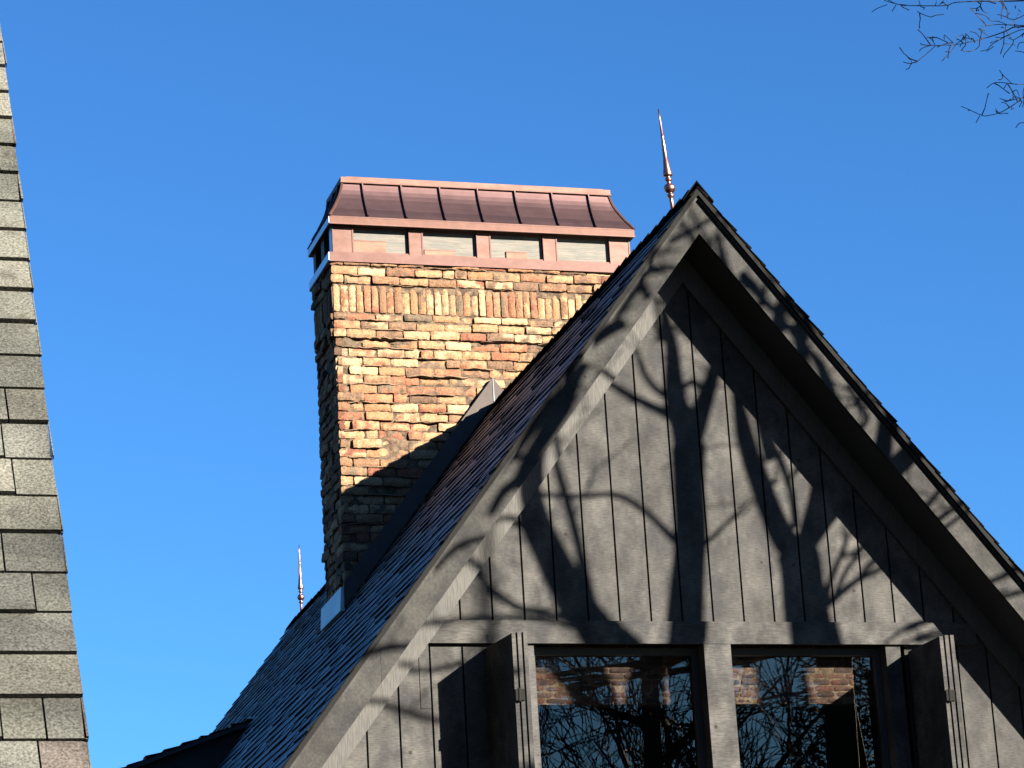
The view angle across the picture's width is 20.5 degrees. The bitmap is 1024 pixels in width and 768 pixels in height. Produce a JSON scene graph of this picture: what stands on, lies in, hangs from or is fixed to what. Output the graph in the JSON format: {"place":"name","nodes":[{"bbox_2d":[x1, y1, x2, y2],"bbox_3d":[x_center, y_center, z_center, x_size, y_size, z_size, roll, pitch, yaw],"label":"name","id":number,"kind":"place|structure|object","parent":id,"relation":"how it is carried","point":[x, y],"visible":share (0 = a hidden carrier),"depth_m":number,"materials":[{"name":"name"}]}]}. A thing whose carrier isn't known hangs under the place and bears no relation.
{"place":"outdoors","nodes":[
{"label":"outdoors","id":0,"kind":"place"},
{"bbox_2d":[0,26,90,767],"bbox_3d":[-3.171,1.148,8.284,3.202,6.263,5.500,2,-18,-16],"label":"neighbouring house","id":1,"kind":"structure","parent":0,"point":[43,722],"depth_m":6.97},
{"bbox_2d":[0,0,1023,767],"label":"sky","id":2,"kind":"structure","parent":0,"point":[180,162],"materials":[{"name":"blue"}]},
{"bbox_2d":[121,109,1023,767],"bbox_3d":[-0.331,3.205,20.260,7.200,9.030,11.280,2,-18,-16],"label":"gabled house","id":3,"kind":"structure","parent":0,"point":[673,489],"depth_m":15.93,"materials":[{"name":"wood"}]},
{"bbox_2d":[528,644,911,767],"bbox_3d":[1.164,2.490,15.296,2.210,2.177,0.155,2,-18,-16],"label":"window","id":4,"kind":"structure","parent":3,"relation":"in","point":[710,665],"depth_m":15.54,"materials":[{"name":"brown wood"}]},
{"label":"ground","id":5,"kind":"structure","parent":0,"visible":0},
{"bbox_2d":[872,0,1023,127],"bbox_3d":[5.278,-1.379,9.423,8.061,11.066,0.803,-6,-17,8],"label":"tree","id":6,"kind":"object","parent":5,"relation":"on","point":[980,29],"visible":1,"depth_m":10.01,"materials":[{"name":"brown plant"}]}
]}

